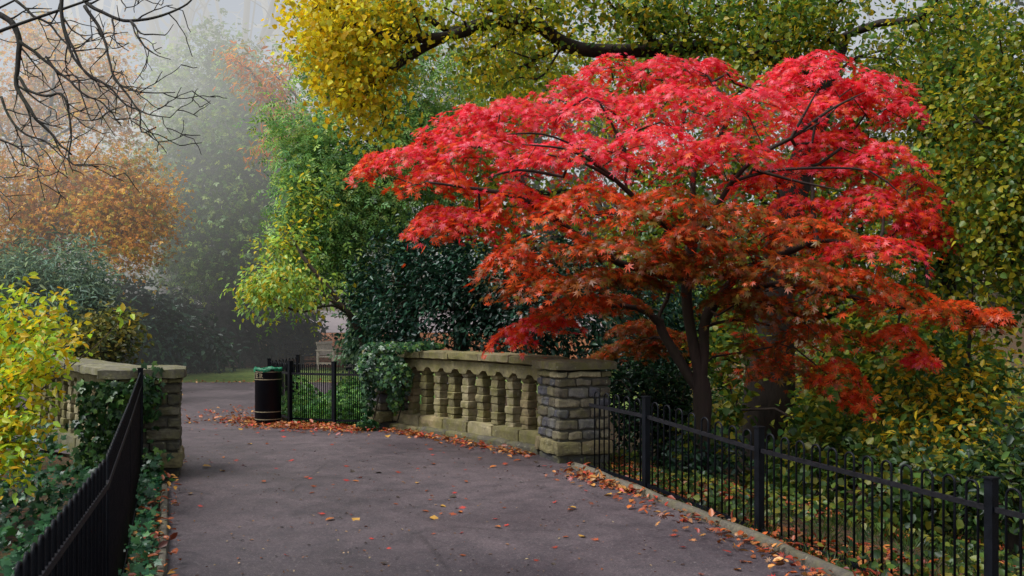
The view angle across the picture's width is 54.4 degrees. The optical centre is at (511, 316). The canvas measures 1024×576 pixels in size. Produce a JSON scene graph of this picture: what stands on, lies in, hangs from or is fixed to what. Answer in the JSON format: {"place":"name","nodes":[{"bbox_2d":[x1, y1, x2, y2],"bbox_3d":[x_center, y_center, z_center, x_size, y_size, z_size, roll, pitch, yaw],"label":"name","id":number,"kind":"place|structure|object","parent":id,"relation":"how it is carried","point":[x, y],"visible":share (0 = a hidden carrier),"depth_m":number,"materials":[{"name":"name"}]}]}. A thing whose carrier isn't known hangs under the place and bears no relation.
{"place":"outdoors","nodes":[
{"label":"outdoors","id":0,"kind":"place"},
{"bbox_2d":[5,367,636,408],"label":"lawn","id":1,"kind":"structure","parent":0,"point":[246,374],"depth_m":28.36,"materials":[{"name":"green plant"}]},
{"bbox_2d":[0,0,201,294],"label":"beech tree","id":2,"kind":"object","parent":1,"relation":"on","point":[89,202],"visible":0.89,"depth_m":25.70,"materials":[{"name":"orange plant"}]},
{"bbox_2d":[94,269,208,370],"bbox_3d":[-10.792,0.198,28.778,3.355,3.902,3.655,0,0,-37],"label":"rhododendron bush","id":3,"kind":"object","parent":1,"relation":"on","point":[165,349],"visible":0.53,"depth_m":28.62,"materials":[{"name":"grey plant"}]},
{"bbox_2d":[145,280,253,373],"bbox_3d":[-10.322,0.572,30.977,4.899,3.478,3.129,0,0,39],"label":"rhododendron bush","id":4,"kind":"object","parent":1,"relation":"on","point":[201,343],"visible":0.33,"depth_m":30.47,"materials":[{"name":"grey plant"}]},
{"bbox_2d":[211,37,355,373],"bbox_3d":[-6.823,-3.329,30.087,4.471,10.358,2.700,0,0,0],"label":"weeping cherry tree","id":5,"kind":"object","parent":1,"relation":"on","point":[257,78],"visible":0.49,"depth_m":29.90,"materials":[{"name":"orange plant"}]},
{"bbox_2d":[316,341,346,370],"bbox_3d":[-5.743,1.258,31.999,0.666,0.908,1.310,0,0,12],"label":"park bench","id":6,"kind":"object","parent":1,"relation":"on","point":[325,347],"visible":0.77,"depth_m":31.68,"materials":[{"name":"brown wood"}]},
{"bbox_2d":[326,268,398,376],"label":"elder bush","id":7,"kind":"object","parent":1,"relation":"on","point":[345,359],"visible":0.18,"depth_m":24.94,"materials":[{"name":"green plant"}]},
{"bbox_2d":[2,382,826,575],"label":"path","id":8,"kind":"structure","parent":0,"point":[218,517],"depth_m":8.73,"materials":[{"name":"grey asphalt"}]},
{"bbox_2d":[126,471,180,575],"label":"leaf litter","id":9,"kind":"object","parent":8,"relation":"on","point":[163,543],"visible":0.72,"depth_m":7.76,"materials":[{"name":"brown plant"}]},
{"bbox_2d":[253,366,282,424],"bbox_3d":[-3.757,1.222,15.344,0.450,0.903,0.446,0,0,0],"label":"litter bin","id":10,"kind":"object","parent":8,"relation":"on","point":[268,395],"visible":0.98,"depth_m":15.18,"materials":[{"name":"black metal"}]},
{"bbox_2d":[169,411,813,575],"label":"leaf litter","id":11,"kind":"object","parent":8,"relation":"on","point":[411,505],"visible":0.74,"depth_m":8.42,"materials":[{"name":"orange plant"}]},
{"bbox_2d":[181,379,855,575],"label":"leaf litter","id":12,"kind":"object","parent":8,"relation":"on","point":[292,425],"visible":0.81,"depth_m":10.97,"materials":[{"name":"brown plant"}]},
{"bbox_2d":[228,332,612,366],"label":"leafy bank ground","id":13,"kind":"structure","parent":0,"point":[329,360],"depth_m":37.52,"materials":[{"name":"brown plant"}]},
{"bbox_2d":[226,333,430,367],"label":"leaf litter","id":14,"kind":"object","parent":13,"relation":"on","point":[329,339],"visible":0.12,"depth_m":35.02,"materials":[{"name":"brown plant"}]},
{"bbox_2d":[305,311,601,332],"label":"path","id":15,"kind":"structure","parent":0,"point":[333,323],"depth_m":45.36,"materials":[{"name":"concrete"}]},
{"bbox_2d":[0,274,1023,575],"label":"ground","id":16,"kind":"structure","parent":0,"point":[154,500],"depth_m":11.41,"materials":[{"name":"soil"}]},
{"bbox_2d":[0,271,134,505],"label":"yellow shrub","id":17,"kind":"object","parent":16,"relation":"on","point":[17,378],"visible":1,"depth_m":8.57,"materials":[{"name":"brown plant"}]},
{"bbox_2d":[14,368,143,575],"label":"iron railing","id":18,"kind":"object","parent":16,"relation":"on","point":[86,532],"visible":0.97,"depth_m":5.21,"materials":[{"name":"black metal"}]},
{"bbox_2d":[0,218,157,361],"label":"willow bush","id":19,"kind":"object","parent":16,"relation":"on","point":[92,290],"visible":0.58,"depth_m":21.67,"materials":[{"name":"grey plant"}]},
{"bbox_2d":[0,419,162,575],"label":"ground ivy","id":20,"kind":"object","parent":16,"relation":"on","point":[42,523],"visible":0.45,"depth_m":8.91,"materials":[{"name":"green plant"}]},
{"bbox_2d":[30,0,157,269],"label":"bare tree","id":21,"kind":"object","parent":16,"relation":"on","point":[99,4],"visible":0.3,"depth_m":47.90,"materials":[{"name":"grey plant"}]},
{"bbox_2d":[40,296,154,363],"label":"viburnum bush","id":22,"kind":"object","parent":16,"relation":"on","point":[113,345],"visible":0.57,"depth_m":18.92,"materials":[{"name":"green plant"}]},
{"bbox_2d":[18,354,186,484],"bbox_3d":[-5.088,1.296,12.217,1.037,1.547,5.013,0,0,-36],"label":"stone balustrade","id":23,"kind":"object","parent":16,"relation":"on","point":[167,436],"visible":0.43,"depth_m":10.37,"materials":[{"name":"beige stone"}]},
{"bbox_2d":[65,361,175,487],"bbox_3d":[-3.941,1.215,10.046,1.081,1.520,0.434,0,0,-16],"label":"ivy","id":24,"kind":"object","parent":23,"relation":"attached to","point":[93,451],"visible":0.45,"depth_m":10.06,"materials":[{"name":"green plant"}]},
{"bbox_2d":[0,0,226,219],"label":"bare tree","id":25,"kind":"object","parent":16,"relation":"on","point":[19,42],"visible":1,"depth_m":7.94,"materials":[{"name":"black plant"}]},
{"bbox_2d":[124,471,167,575],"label":"ground ivy","id":26,"kind":"object","parent":16,"relation":"on","point":[150,514],"visible":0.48,"depth_m":7.96,"materials":[{"name":"green plant"}]},
{"bbox_2d":[155,483,168,575],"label":"kerb","id":27,"kind":"structure","parent":16,"relation":"on","point":[164,529],"depth_m":8.03,"materials":[{"name":"stone"}]},
{"bbox_2d":[108,0,216,303],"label":"bare tree","id":28,"kind":"object","parent":16,"relation":"on","point":[145,4],"visible":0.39,"depth_m":39.87,"materials":[{"name":"grey plant"}]},
{"bbox_2d":[82,0,340,361],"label":"broad evergreen tree","id":29,"kind":"object","parent":16,"relation":"on","point":[221,201],"visible":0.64,"depth_m":32.28,"materials":[{"name":"grey plant"}]},
{"bbox_2d":[137,0,306,331],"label":"bare tree","id":30,"kind":"object","parent":16,"relation":"on","point":[266,30],"visible":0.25,"depth_m":41.91,"materials":[{"name":"grey plant"}]},
{"bbox_2d":[152,263,328,368],"bbox_3d":[-9.417,-0.244,34.945,6.335,5.654,6.202,0,0,0],"label":"laurel bush","id":31,"kind":"object","parent":16,"relation":"on","point":[243,337],"visible":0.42,"depth_m":33.75,"materials":[{"name":"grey plant"}]},
{"bbox_2d":[233,0,305,106],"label":"bare tree","id":32,"kind":"object","parent":16,"relation":"on","point":[264,4],"visible":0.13,"depth_m":47.85,"materials":[{"name":"grey plant"}]},
{"bbox_2d":[218,154,365,351],"bbox_3d":[-3.736,-0.459,17.341,2.279,4.982,2.625,0,0,37],"label":"young cherry tree","id":33,"kind":"object","parent":16,"relation":"on","point":[268,295],"visible":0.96,"depth_m":17.13,"materials":[{"name":"green plant"}]},
{"bbox_2d":[294,315,333,353],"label":"box bush","id":34,"kind":"object","parent":16,"relation":"on","point":[321,337],"visible":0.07,"depth_m":36.82,"materials":[{"name":"green plant"}]},
{"bbox_2d":[267,354,365,426],"bbox_3d":[-3.487,1.304,16.628,1.000,1.233,4.077,0,0,-27],"label":"iron railing","id":35,"kind":"object","parent":16,"relation":"on","point":[291,369],"visible":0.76,"depth_m":15.36,"materials":[{"name":"black metal"}]},
{"bbox_2d":[285,372,448,424],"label":"ground cover","id":36,"kind":"object","parent":16,"relation":"on","point":[328,401],"visible":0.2,"depth_m":16.00,"materials":[{"name":"green plant"}]},
{"bbox_2d":[233,0,504,381],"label":"ash tree","id":37,"kind":"object","parent":16,"relation":"on","point":[358,206],"visible":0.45,"depth_m":18.66,"materials":[{"name":"green plant"}]},
{"bbox_2d":[362,349,616,469],"bbox_3d":[-0.455,1.208,13.205,0.950,1.484,4.868,0,0,-37],"label":"stone balustrade","id":38,"kind":"object","parent":16,"relation":"on","point":[562,416],"visible":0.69,"depth_m":12.56,"materials":[{"name":"beige stone"}]},
{"bbox_2d":[353,340,444,430],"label":"ivy","id":39,"kind":"object","parent":38,"relation":"attached to","point":[388,370],"visible":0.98,"depth_m":14.14,"materials":[{"name":"green plant"}]},
{"bbox_2d":[0,0,1023,309],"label":"woods","id":40,"kind":"object","parent":16,"relation":"on","point":[538,186],"visible":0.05,"depth_m":53.41,"materials":[{"name":"green plant"}]},
{"bbox_2d":[324,198,735,408],"bbox_3d":[0.318,0.089,17.470,7.349,4.459,3.869,0,0,11],"label":"holly bush","id":41,"kind":"object","parent":16,"relation":"on","point":[455,269],"visible":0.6,"depth_m":17.07,"materials":[{"name":"green plant"}]},
{"bbox_2d":[410,0,865,410],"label":"woodland tree","id":42,"kind":"object","parent":16,"relation":"on","point":[494,183],"visible":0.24,"depth_m":22.00,"materials":[{"name":"green plant"}]},
{"bbox_2d":[260,0,1023,483],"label":"lime tree","id":43,"kind":"object","parent":16,"relation":"on","point":[374,30],"visible":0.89,"depth_m":14.11,"materials":[{"name":"yellow plant"}]},
{"bbox_2d":[577,332,753,491],"bbox_3d":[1.907,1.675,12.931,2.462,2.902,3.992,0,0,0],"label":"laurel bush","id":44,"kind":"object","parent":16,"relation":"on","point":[630,386],"visible":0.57,"depth_m":13.51,"materials":[{"name":"green plant"}]},
{"bbox_2d":[343,49,1018,474],"bbox_3d":[1.891,-0.508,11.881,7.810,5.806,4.048,0,0,0],"label":"japanese maple","id":45,"kind":"object","parent":16,"relation":"on","point":[689,267],"visible":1,"depth_m":11.41,"materials":[{"name":"red plant"}]},
{"bbox_2d":[569,462,860,575],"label":"kerb","id":46,"kind":"structure","parent":16,"relation":"on","point":[812,561],"depth_m":8.08,"materials":[{"name":"stone"}]},
{"bbox_2d":[659,306,883,491],"bbox_3d":[3.238,1.665,13.313,3.189,3.637,2.731,0,0,45],"label":"woodland shrub","id":47,"kind":"object","parent":16,"relation":"on","point":[722,336],"visible":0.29,"depth_m":13.56,"materials":[{"name":"green plant"}]},
{"bbox_2d":[582,37,995,398],"bbox_3d":[5.219,-2.373,19.311,7.990,10.028,5.661,0,0,0],"label":"woodland tree","id":48,"kind":"object","parent":16,"relation":"on","point":[658,230],"visible":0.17,"depth_m":19.18,"materials":[{"name":"green plant"}]},
{"bbox_2d":[580,454,1023,575],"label":"grass","id":49,"kind":"structure","parent":16,"relation":"on","point":[915,546],"depth_m":8.60,"materials":[{"name":"green plant"}]},
{"bbox_2d":[589,391,1023,575],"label":"iron railing","id":50,"kind":"object","parent":16,"relation":"on","point":[991,508],"visible":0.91,"depth_m":7.81,"materials":[{"name":"black metal"}]},
{"bbox_2d":[605,456,1023,575],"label":"leaf litter","id":51,"kind":"object","parent":16,"relation":"on","point":[865,573],"visible":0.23,"depth_m":8.14,"materials":[{"name":"brown plant"}]},
{"bbox_2d":[610,447,1023,575],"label":"ground cover","id":52,"kind":"object","parent":16,"relation":"on","point":[874,564],"visible":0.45,"depth_m":8.96,"materials":[{"name":"green plant"}]},
{"bbox_2d":[637,340,1023,544],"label":"undergrowth","id":53,"kind":"object","parent":16,"relation":"on","point":[1016,375],"visible":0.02,"depth_m":23.03,"materials":[{"name":"green plant"}]},
{"bbox_2d":[745,401,982,553],"bbox_3d":[3.441,1.683,10.274,2.037,1.529,2.981,0,0,0],"label":"woodland shrub","id":54,"kind":"object","parent":16,"relation":"on","point":[855,446],"visible":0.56,"depth_m":10.33,"materials":[{"name":"green plant"}]},
{"bbox_2d":[778,287,1023,495],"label":"woodland shrub","id":55,"kind":"object","parent":16,"relation":"on","point":[865,362],"visible":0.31,"depth_m":13.83,"materials":[{"name":"green plant"}]},
{"bbox_2d":[872,210,955,468],"bbox_3d":[6.094,0.932,14.966,1.388,5.091,1.451,0,0,-22],"label":"sapling","id":56,"kind":"object","parent":16,"relation":"on","point":[897,265],"visible":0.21,"depth_m":15.00,"materials":[{"name":"green plant"}]},
{"bbox_2d":[828,318,1023,535],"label":"woodland shrub","id":57,"kind":"object","parent":16,"relation":"on","point":[963,410],"visible":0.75,"depth_m":11.22,"materials":[{"name":"green plant"}]},
{"bbox_2d":[830,0,1023,447],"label":"woodland tree","id":58,"kind":"object","parent":16,"relation":"on","point":[949,68],"visible":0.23,"depth_m":17.43,"materials":[{"name":"green plant"}]},
{"bbox_2d":[866,388,1023,568],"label":"woodland shrub","id":59,"kind":"object","parent":16,"relation":"on","point":[1007,471],"visible":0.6,"depth_m":9.19,"materials":[{"name":"green plant"}]},
{"bbox_2d":[887,3,1023,320],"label":"hornbeam tree","id":60,"kind":"object","parent":16,"relation":"on","point":[1003,208],"visible":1,"depth_m":11.16,"materials":[{"name":"green plant"}]},
{"bbox_2d":[915,240,1023,540],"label":"sapling","id":61,"kind":"object","parent":16,"relation":"on","point":[1018,306],"visible":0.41,"depth_m":11.76,"materials":[{"name":"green plant"}]},
{"bbox_2d":[986,52,1023,359],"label":"woodland tree","id":62,"kind":"object","parent":16,"relation":"on","point":[1019,343],"visible":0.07,"depth_m":17.31,"materials":[{"name":"green plant"}]},
{"bbox_2d":[0,0,1023,273],"label":"sky","id":63,"kind":"structure","parent":0,"point":[231,6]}
]}

